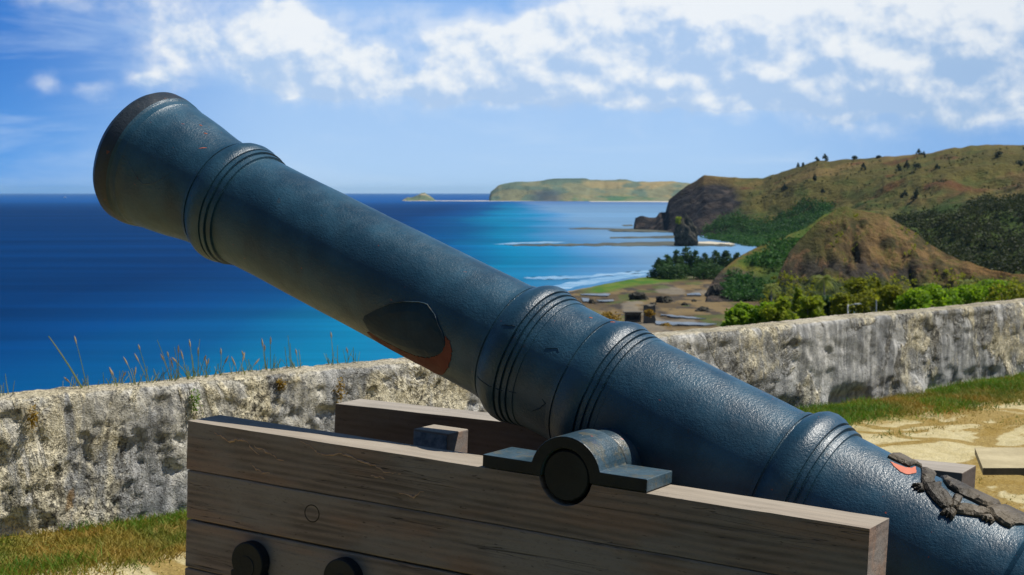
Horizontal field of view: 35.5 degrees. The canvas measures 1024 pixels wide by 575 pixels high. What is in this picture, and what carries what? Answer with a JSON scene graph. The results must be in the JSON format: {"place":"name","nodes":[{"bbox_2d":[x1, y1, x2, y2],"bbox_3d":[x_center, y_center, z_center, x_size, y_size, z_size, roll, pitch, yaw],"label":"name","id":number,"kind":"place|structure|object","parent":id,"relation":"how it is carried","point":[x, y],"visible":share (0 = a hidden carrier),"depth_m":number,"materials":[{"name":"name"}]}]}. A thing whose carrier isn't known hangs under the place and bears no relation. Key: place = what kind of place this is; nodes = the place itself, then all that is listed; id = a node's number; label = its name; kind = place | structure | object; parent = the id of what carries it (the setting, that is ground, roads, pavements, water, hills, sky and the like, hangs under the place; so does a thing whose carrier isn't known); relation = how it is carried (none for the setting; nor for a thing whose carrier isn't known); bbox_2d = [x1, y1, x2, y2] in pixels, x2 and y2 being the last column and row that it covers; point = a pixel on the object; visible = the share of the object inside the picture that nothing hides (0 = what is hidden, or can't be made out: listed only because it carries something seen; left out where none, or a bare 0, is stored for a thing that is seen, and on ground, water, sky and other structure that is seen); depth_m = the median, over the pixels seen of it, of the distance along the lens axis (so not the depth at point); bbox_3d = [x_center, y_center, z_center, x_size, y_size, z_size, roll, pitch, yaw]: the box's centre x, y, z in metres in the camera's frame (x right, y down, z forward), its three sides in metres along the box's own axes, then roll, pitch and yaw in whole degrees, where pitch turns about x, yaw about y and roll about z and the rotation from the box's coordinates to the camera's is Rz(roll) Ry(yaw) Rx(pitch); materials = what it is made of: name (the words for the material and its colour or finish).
{"place":"outdoors","nodes":[
{"label":"outdoors","id":0,"kind":"place"},
{"bbox_2d":[0,194,854,392],"bbox_3d":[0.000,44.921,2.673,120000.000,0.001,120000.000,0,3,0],"label":"sea","id":1,"kind":"structure","parent":0,"point":[97,281],"depth_m":817.77,"materials":[{"name":"blue liquid"}]},
{"bbox_2d":[402,193,434,200],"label":"islet","id":2,"kind":"object","parent":1,"relation":"in","point":[423,197],"visible":0.91,"depth_m":8578.29,"materials":[{"name":"plant"}]},
{"bbox_2d":[502,241,561,244],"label":"surf","id":3,"kind":"structure","parent":1,"relation":"on","point":[531,242],"depth_m":1432.98,"materials":[{"name":"liquid"}]},
{"bbox_2d":[525,270,648,279],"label":"surf","id":4,"kind":"structure","parent":1,"relation":"on","point":[588,276],"depth_m":854.34,"materials":[{"name":"liquid"}]},
{"bbox_2d":[568,227,616,229],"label":"reef","id":5,"kind":"object","parent":1,"relation":"in","point":[595,228],"visible":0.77,"depth_m":1981.42},
{"bbox_2d":[554,273,649,288],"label":"surf","id":6,"kind":"structure","parent":1,"relation":"on","point":[568,285],"depth_m":806.81,"materials":[{"name":"liquid"}]},
{"bbox_2d":[512,241,735,246],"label":"reef","id":7,"kind":"object","parent":1,"relation":"on","point":[666,243],"visible":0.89,"depth_m":1374.09},
{"bbox_2d":[608,229,671,232],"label":"reef","id":8,"kind":"object","parent":1,"relation":"on","point":[628,230],"visible":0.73,"depth_m":1865.09},
{"bbox_2d":[610,235,674,238],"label":"reef","id":9,"kind":"object","parent":1,"relation":"on","point":[671,236],"visible":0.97,"depth_m":1586.89},
{"bbox_2d":[673,213,698,245],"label":"sea stack","id":10,"kind":"object","parent":1,"relation":"in","point":[685,233],"visible":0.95,"depth_m":1334.30,"materials":[{"name":"stone"}]},
{"bbox_2d":[435,200,488,200],"bbox_3d":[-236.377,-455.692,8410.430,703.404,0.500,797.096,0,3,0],"label":"beach","id":11,"kind":"structure","parent":0,"point":[461,200],"depth_m":8679.21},
{"bbox_2d":[0,391,1023,574],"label":"ground","id":12,"kind":"structure","parent":0,"point":[954,443],"depth_m":10.84,"materials":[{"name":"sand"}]},
{"bbox_2d":[0,298,1023,536],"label":"parapet wall","id":13,"kind":"structure","parent":12,"relation":"on","point":[107,452],"depth_m":9.03,"materials":[{"name":"grey stone"}]},
{"bbox_2d":[0,374,14,395],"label":"grass tuft","id":14,"kind":"object","parent":13,"relation":"on","point":[7,388],"visible":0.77,"depth_m":7.88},
{"bbox_2d":[26,400,42,432],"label":"weed","id":15,"kind":"object","parent":13,"relation":"attached to","point":[31,420],"visible":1,"depth_m":7.79,"materials":[{"name":"brown plant"}]},
{"bbox_2d":[48,336,88,388],"bbox_3d":[-2.251,0.394,8.144,0.207,0.300,0.041,0,3,-4],"label":"grass tuft","id":16,"kind":"object","parent":13,"relation":"on","point":[77,380],"visible":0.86,"depth_m":8.14,"materials":[{"name":"plant"}]},
{"bbox_2d":[64,376,84,386],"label":"grass tuft","id":17,"kind":"object","parent":13,"relation":"on","point":[66,379],"visible":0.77,"depth_m":8.18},
{"bbox_2d":[74,336,103,386],"bbox_3d":[-2.176,0.394,8.205,0.151,0.291,0.074,0,3,0],"label":"grass tuft","id":18,"kind":"object","parent":13,"relation":"on","point":[82,366],"visible":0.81,"depth_m":8.23,"materials":[{"name":"plant"}]},
{"bbox_2d":[103,367,119,385],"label":"grass tuft","id":19,"kind":"object","parent":13,"relation":"on","point":[110,378],"visible":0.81,"depth_m":8.30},
{"bbox_2d":[111,370,135,384],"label":"grass tuft","id":20,"kind":"object","parent":13,"relation":"on","point":[120,377],"visible":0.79,"depth_m":8.37,"materials":[{"name":"plant"}]},
{"bbox_2d":[123,357,144,384],"bbox_3d":[-1.975,0.447,8.343,0.122,0.168,0.080,0,3,0],"label":"grass tuft","id":21,"kind":"object","parent":13,"relation":"on","point":[134,373],"visible":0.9,"depth_m":8.34,"materials":[{"name":"plant"}]},
{"bbox_2d":[134,344,158,382],"bbox_3d":[-1.931,0.411,8.450,0.142,0.226,0.068,0,3,0],"label":"grass tuft","id":22,"kind":"object","parent":13,"relation":"on","point":[146,376],"visible":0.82,"depth_m":8.46,"materials":[{"name":"plant"}]},
{"bbox_2d":[154,365,174,380],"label":"grass tuft","id":23,"kind":"object","parent":13,"relation":"on","point":[161,375],"visible":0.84,"depth_m":8.55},
{"bbox_2d":[157,340,179,380],"bbox_3d":[-1.825,0.398,8.529,0.116,0.244,0.082,0,3,0],"label":"grass tuft","id":24,"kind":"object","parent":13,"relation":"on","point":[162,357],"visible":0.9,"depth_m":8.51,"materials":[{"name":"plant"}]},
{"bbox_2d":[170,345,182,378],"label":"grass tuft","id":25,"kind":"object","parent":13,"relation":"on","point":[177,372],"visible":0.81,"depth_m":8.58,"materials":[{"name":"plant"}]},
{"bbox_2d":[172,351,196,379],"bbox_3d":[-1.751,0.426,8.567,0.136,0.182,0.078,-3,4,-38],"label":"grass tuft","id":26,"kind":"object","parent":13,"relation":"on","point":[187,376],"visible":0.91,"depth_m":8.58,"materials":[{"name":"plant"}]},
{"bbox_2d":[186,339,198,378],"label":"grass tuft","id":27,"kind":"object","parent":13,"relation":"on","point":[193,367],"visible":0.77,"depth_m":8.67,"materials":[{"name":"plant"}]},
{"bbox_2d":[189,388,202,419],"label":"weed","id":28,"kind":"object","parent":13,"relation":"attached to","point":[195,403],"visible":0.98,"depth_m":8.44,"materials":[{"name":"green plant"}]},
{"bbox_2d":[183,339,210,376],"bbox_3d":[-1.708,0.396,8.719,0.152,0.226,0.079,0,3,8],"label":"grass tuft","id":29,"kind":"object","parent":13,"relation":"on","point":[198,374],"visible":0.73,"depth_m":8.73,"materials":[{"name":"plant"}]},
{"bbox_2d":[202,358,218,377],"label":"grass tuft","id":30,"kind":"object","parent":13,"relation":"on","point":[206,362],"visible":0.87,"depth_m":8.68,"materials":[{"name":"plant"}]},
{"bbox_2d":[215,348,233,375],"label":"grass tuft","id":31,"kind":"object","parent":13,"relation":"on","point":[220,371],"visible":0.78,"depth_m":8.81,"materials":[{"name":"plant"}]},
{"bbox_2d":[229,352,249,374],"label":"grass tuft","id":32,"kind":"object","parent":13,"relation":"on","point":[240,366],"visible":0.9,"depth_m":8.82,"materials":[{"name":"plant"}]},
{"bbox_2d":[242,351,264,371],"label":"grass tuft","id":33,"kind":"object","parent":13,"relation":"on","point":[251,365],"visible":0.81,"depth_m":8.91,"materials":[{"name":"plant"}]},
{"bbox_2d":[259,340,280,370],"bbox_3d":[-1.375,0.390,9.026,0.081,0.200,0.152,-3,5,-42],"label":"grass tuft","id":34,"kind":"object","parent":13,"relation":"on","point":[265,367],"visible":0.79,"depth_m":9.03,"materials":[{"name":"plant"}]},
{"bbox_2d":[270,336,279,370],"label":"grass tuft","id":35,"kind":"object","parent":13,"relation":"on","point":[273,368],"visible":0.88,"depth_m":8.99,"materials":[{"name":"plant"}]},
{"bbox_2d":[276,377,287,390],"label":"weed","id":36,"kind":"object","parent":13,"relation":"attached to","point":[281,385],"visible":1,"depth_m":8.83,"materials":[{"name":"brown plant"}]},
{"bbox_2d":[282,339,301,367],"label":"grass tuft","id":37,"kind":"object","parent":13,"relation":"on","point":[291,365],"visible":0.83,"depth_m":9.11,"materials":[{"name":"plant"}]},
{"bbox_2d":[287,349,300,368],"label":"grass tuft","id":38,"kind":"object","parent":13,"relation":"on","point":[297,360],"visible":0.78,"depth_m":9.10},
{"bbox_2d":[324,333,339,364],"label":"grass tuft","id":39,"kind":"object","parent":13,"relation":"on","point":[332,353],"visible":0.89,"depth_m":9.34,"materials":[{"name":"plant"}]},
{"bbox_2d":[332,377,347,402],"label":"weed","id":40,"kind":"object","parent":13,"relation":"attached to","point":[340,396],"visible":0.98,"depth_m":9.12,"materials":[{"name":"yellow plant"}]},
{"bbox_2d":[343,347,359,362],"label":"grass tuft","id":41,"kind":"object","parent":13,"relation":"on","point":[351,355],"visible":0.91,"depth_m":9.45,"materials":[{"name":"plant"}]},
{"bbox_2d":[185,399,975,574],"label":"gun carriage","id":42,"kind":"object","parent":12,"relation":"on","point":[370,487],"visible":0.87,"depth_m":4.02,"materials":[{"name":"wood"}]},
{"bbox_2d":[93,92,1023,574],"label":"cannon","id":43,"kind":"object","parent":42,"relation":"on","point":[547,362],"visible":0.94,"depth_m":4.16,"materials":[{"name":"metal"}]},
{"bbox_2d":[975,447,1023,475],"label":"stone bench","id":44,"kind":"object","parent":12,"relation":"on","point":[1000,460],"visible":1,"depth_m":7.88,"materials":[{"name":"stone"}]},
{"bbox_2d":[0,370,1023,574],"bbox_3d":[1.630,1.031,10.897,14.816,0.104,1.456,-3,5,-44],"label":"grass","id":45,"kind":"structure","parent":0,"point":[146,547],"depth_m":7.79,"materials":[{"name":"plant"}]},
{"bbox_2d":[0,0,1023,193],"label":"sky","id":46,"kind":"structure","parent":0,"point":[352,96],"materials":[{"name":"blue"}]},
{"bbox_2d":[489,178,690,200],"bbox_3d":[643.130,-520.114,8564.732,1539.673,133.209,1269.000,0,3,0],"label":"headland","id":47,"kind":"structure","parent":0,"point":[570,189],"depth_m":8436.89,"materials":[{"name":"plant"}]},
{"bbox_2d":[589,201,667,201],"bbox_3d":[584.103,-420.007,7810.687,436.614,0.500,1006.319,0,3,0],"label":"beach","id":48,"kind":"structure","parent":0,"point":[628,201],"depth_m":7735.77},
{"bbox_2d":[568,275,766,332],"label":"tidal flat","id":49,"kind":"structure","parent":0,"point":[677,291],"depth_m":651.94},
{"bbox_2d":[580,293,609,295],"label":"tide pool","id":50,"kind":"structure","parent":49,"relation":"in","point":[594,294],"depth_m":690.85,"materials":[{"name":"liquid"}]},
{"bbox_2d":[601,311,621,320],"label":"yellow bush","id":51,"kind":"object","parent":49,"relation":"on","point":[608,314],"visible":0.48,"depth_m":539.59,"materials":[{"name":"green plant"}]},
{"bbox_2d":[623,311,642,321],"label":"shelter","id":52,"kind":"object","parent":49,"relation":"on","point":[632,316],"visible":0.91,"depth_m":551.22,"materials":[{"name":"concrete"}]},
{"bbox_2d":[628,291,648,299],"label":"shore rock","id":53,"kind":"object","parent":49,"relation":"on","point":[636,295],"visible":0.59,"depth_m":661.60,"materials":[{"name":"stone"}]},
{"bbox_2d":[643,304,655,322],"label":"ruined pillar","id":54,"kind":"structure","parent":49,"relation":"on","point":[651,319],"depth_m":543.59,"materials":[{"name":"stone"}]},
{"bbox_2d":[646,257,668,277],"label":"casuarina tree","id":55,"kind":"object","parent":49,"relation":"on","point":[658,262],"visible":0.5,"depth_m":834.64,"materials":[{"name":"green plant"}]},
{"bbox_2d":[656,296,672,302],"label":"shore rock","id":56,"kind":"object","parent":49,"relation":"on","point":[664,299],"visible":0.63,"depth_m":646.49,"materials":[{"name":"stone"}]},
{"bbox_2d":[655,254,674,276],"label":"casuarina tree","id":57,"kind":"object","parent":49,"relation":"on","point":[668,258],"visible":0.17,"depth_m":849.63,"materials":[{"name":"green plant"}]},
{"bbox_2d":[655,263,689,279],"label":"casuarina tree","id":58,"kind":"object","parent":49,"relation":"on","point":[672,271],"visible":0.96,"depth_m":822.49,"materials":[{"name":"green plant"}]},
{"bbox_2d":[670,250,686,274],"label":"casuarina tree","id":59,"kind":"object","parent":49,"relation":"on","point":[675,257],"visible":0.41,"depth_m":858.99,"materials":[{"name":"green plant"}]},
{"bbox_2d":[661,314,705,318],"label":"tide pool","id":60,"kind":"structure","parent":49,"relation":"on","point":[685,317],"depth_m":566.38,"materials":[{"name":"liquid"}]},
{"bbox_2d":[674,246,694,275],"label":"casuarina tree","id":61,"kind":"object","parent":49,"relation":"on","point":[686,254],"visible":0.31,"depth_m":863.89,"materials":[{"name":"green plant"}]},
{"bbox_2d":[655,321,716,325],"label":"tide pool","id":62,"kind":"structure","parent":49,"relation":"in","point":[683,323],"depth_m":538.15,"materials":[{"name":"liquid"}]},
{"bbox_2d":[683,249,701,275],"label":"casuarina tree","id":63,"kind":"object","parent":49,"relation":"on","point":[694,257],"visible":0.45,"depth_m":854.12,"materials":[{"name":"green plant"}]},
{"bbox_2d":[695,306,709,311],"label":"shore rock","id":64,"kind":"object","parent":49,"relation":"on","point":[702,309],"visible":0.97,"depth_m":599.77,"materials":[{"name":"stone"}]},
{"bbox_2d":[681,262,724,279],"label":"trees","id":65,"kind":"object","parent":49,"relation":"on","point":[707,271],"visible":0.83,"depth_m":819.26,"materials":[{"name":"green plant"}]},
{"bbox_2d":[695,252,715,275],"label":"casuarina tree","id":66,"kind":"object","parent":49,"relation":"on","point":[704,259],"visible":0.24,"depth_m":849.62,"materials":[{"name":"green plant"}]},
{"bbox_2d":[708,250,722,268],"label":"casuarina tree","id":67,"kind":"object","parent":49,"relation":"on","point":[716,254],"visible":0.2,"depth_m":853.76,"materials":[{"name":"green plant"}]},
{"bbox_2d":[708,284,723,295],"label":"shore rock","id":68,"kind":"object","parent":49,"relation":"on","point":[715,289],"visible":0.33,"depth_m":669.17,"materials":[{"name":"stone"}]},
{"bbox_2d":[718,250,732,269],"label":"casuarina tree","id":69,"kind":"object","parent":49,"relation":"on","point":[722,260],"visible":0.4,"depth_m":844.03,"materials":[{"name":"green plant"}]},
{"bbox_2d":[728,252,740,263],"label":"casuarina tree","id":70,"kind":"object","parent":49,"relation":"on","point":[736,255],"visible":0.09,"depth_m":839.68,"materials":[{"name":"green plant"}]},
{"bbox_2d":[698,241,734,244],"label":"beach","id":71,"kind":"structure","parent":0,"point":[713,243],"depth_m":1383.70,"materials":[{"name":"sand"}]},
{"bbox_2d":[705,207,874,301],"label":"spur","id":72,"kind":"structure","parent":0,"point":[765,272],"depth_m":727.25,"materials":[{"name":"plant"}]},
{"bbox_2d":[719,228,810,301],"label":"scrub","id":73,"kind":"object","parent":72,"relation":"on","point":[736,286],"visible":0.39,"depth_m":709.36,"materials":[{"name":"green plant"}]},
{"bbox_2d":[634,144,1023,273],"bbox_3d":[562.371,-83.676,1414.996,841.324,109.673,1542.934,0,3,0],"label":"hill","id":74,"kind":"structure","parent":0,"point":[702,200],"depth_m":1655.03,"materials":[{"name":"plant"}]},
{"bbox_2d":[699,192,838,246],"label":"woodland","id":75,"kind":"object","parent":74,"relation":"on","point":[780,226],"visible":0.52,"depth_m":1555.88,"materials":[{"name":"green plant"}]},
{"bbox_2d":[742,147,1023,256],"bbox_3d":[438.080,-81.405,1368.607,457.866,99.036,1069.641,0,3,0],"label":"scrub","id":76,"kind":"object","parent":74,"relation":"on","point":[1019,183],"visible":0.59,"depth_m":1565.26,"materials":[{"name":"green plant"}]},
{"bbox_2d":[900,190,908,197],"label":"hill tree","id":77,"kind":"object","parent":74,"relation":"on","point":[903,194],"visible":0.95,"depth_m":1420.84,"materials":[{"name":"green plant"}]},
{"bbox_2d":[910,189,918,198],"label":"hill tree","id":78,"kind":"object","parent":74,"relation":"on","point":[916,194],"visible":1,"depth_m":1384.93,"materials":[{"name":"green plant"}]},
{"bbox_2d":[912,163,921,169],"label":"hill tree","id":79,"kind":"object","parent":74,"relation":"on","point":[917,165],"visible":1,"depth_m":1586.39,"materials":[{"name":"green plant"}]},
{"bbox_2d":[890,192,1023,273],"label":"woodland","id":80,"kind":"object","parent":74,"relation":"on","point":[1002,258],"visible":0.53,"depth_m":1082.54,"materials":[{"name":"green plant"}]},
{"bbox_2d":[994,151,1002,157],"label":"hill tree","id":81,"kind":"object","parent":74,"relation":"on","point":[998,153],"visible":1,"depth_m":1557.71,"materials":[{"name":"green plant"}]},
{"bbox_2d":[1016,160,1023,165],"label":"hill tree","id":82,"kind":"object","parent":74,"relation":"on","point":[1019,162],"visible":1,"depth_m":1482.92,"materials":[{"name":"green plant"}]},
{"bbox_2d":[767,206,1023,312],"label":"knoll","id":83,"kind":"structure","parent":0,"point":[884,242],"depth_m":674.30,"materials":[{"name":"plant"}]},
{"bbox_3d":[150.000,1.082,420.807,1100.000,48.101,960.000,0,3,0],"label":"hillside","id":84,"kind":"structure","parent":0,"visible":0},
{"bbox_2d":[644,309,655,316],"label":"yellow bush","id":85,"kind":"object","parent":84,"relation":"on","point":[648,312],"visible":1,"depth_m":524.43,"materials":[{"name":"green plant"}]},
{"bbox_2d":[720,306,753,326],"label":"tree","id":86,"kind":"object","parent":84,"relation":"on","point":[734,315],"visible":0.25,"depth_m":189.52,"materials":[{"name":"green plant"}]},
{"bbox_2d":[725,301,757,319],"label":"tree","id":87,"kind":"object","parent":84,"relation":"on","point":[748,307],"visible":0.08,"depth_m":194.81,"materials":[{"name":"green plant"}]},
{"bbox_2d":[743,301,774,324],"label":"tree","id":88,"kind":"object","parent":84,"relation":"on","point":[756,316],"visible":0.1,"depth_m":189.60,"materials":[{"name":"green plant"}]},
{"bbox_2d":[761,283,780,301],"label":"palm tree","id":89,"kind":"object","parent":84,"relation":"on","point":[771,286],"visible":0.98,"depth_m":290.01,"materials":[{"name":"green plant"}]},
{"bbox_2d":[759,294,799,322],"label":"tree","id":90,"kind":"object","parent":84,"relation":"on","point":[775,312],"visible":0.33,"depth_m":185.46,"materials":[{"name":"green plant"}]},
{"bbox_2d":[790,287,802,318],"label":"tree","id":91,"kind":"object","parent":84,"relation":"on","point":[797,294],"visible":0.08,"depth_m":200.15,"materials":[{"name":"green plant"}]},
{"bbox_2d":[795,295,826,318],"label":"tree","id":92,"kind":"object","parent":84,"relation":"on","point":[811,306],"visible":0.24,"depth_m":189.65,"materials":[{"name":"green plant"}]},
{"bbox_2d":[809,275,835,294],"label":"palm tree","id":93,"kind":"object","parent":84,"relation":"on","point":[824,281],"visible":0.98,"depth_m":280.09,"materials":[{"name":"green plant"}]},
{"bbox_2d":[820,295,836,315],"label":"tree","id":94,"kind":"object","parent":84,"relation":"on","point":[826,299],"visible":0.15,"depth_m":234.52,"materials":[{"name":"green plant"}]},
{"bbox_2d":[829,292,854,314],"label":"tree","id":95,"kind":"object","parent":84,"relation":"on","point":[838,300],"visible":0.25,"depth_m":210.04,"materials":[{"name":"green plant"}]},
{"bbox_2d":[847,303,860,313],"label":"street lamp","id":96,"kind":"object","parent":84,"relation":"on","point":[848,305],"visible":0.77,"depth_m":115.26,"materials":[{"name":"metal"}]},
{"bbox_2d":[829,277,880,314],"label":"tree","id":97,"kind":"object","parent":84,"relation":"on","point":[860,284],"visible":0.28,"depth_m":230.36,"materials":[{"name":"green plant"}]},
{"bbox_2d":[860,273,885,312],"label":"tree","id":98,"kind":"object","parent":84,"relation":"on","point":[877,282],"visible":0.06,"depth_m":235.11,"materials":[{"name":"green plant"}]},
{"bbox_2d":[871,283,905,311],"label":"tree","id":99,"kind":"object","parent":84,"relation":"on","point":[888,293],"visible":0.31,"depth_m":214.47,"materials":[{"name":"green plant"}]},
{"bbox_2d":[759,213,1023,312],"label":"scrub","id":100,"kind":"object","parent":84,"relation":"on","point":[785,275],"visible":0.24,"depth_m":647.44,"materials":[{"name":"green plant"}]},
{"bbox_2d":[893,286,933,310],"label":"tree","id":101,"kind":"object","parent":84,"relation":"on","point":[911,299],"visible":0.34,"depth_m":204.19,"materials":[{"name":"green plant"}]},
{"bbox_2d":[916,283,948,306],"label":"bush","id":102,"kind":"object","parent":84,"relation":"on","point":[936,292],"visible":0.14,"depth_m":214.87,"materials":[{"name":"green plant"}]},
{"bbox_2d":[941,288,963,305],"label":"tree","id":103,"kind":"object","parent":84,"relation":"on","point":[950,298],"visible":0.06,"depth_m":219.89,"materials":[{"name":"green plant"}]},
{"bbox_2d":[954,279,972,291],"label":"palm tree","id":104,"kind":"object","parent":84,"relation":"on","point":[967,281],"visible":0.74,"depth_m":250.40,"materials":[{"name":"green plant"}]},
{"bbox_2d":[949,283,988,304],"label":"bush","id":105,"kind":"object","parent":84,"relation":"on","point":[974,291],"visible":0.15,"depth_m":234.72,"materials":[{"name":"green plant"}]},
{"bbox_2d":[978,279,1013,301],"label":"tree","id":106,"kind":"object","parent":84,"relation":"on","point":[988,283],"visible":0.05,"depth_m":239.70,"materials":[{"name":"green plant"}]},
{"bbox_2d":[976,282,1023,301],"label":"tree","id":107,"kind":"object","parent":84,"relation":"on","point":[1015,291],"visible":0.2,"depth_m":234.58,"materials":[{"name":"green plant"}]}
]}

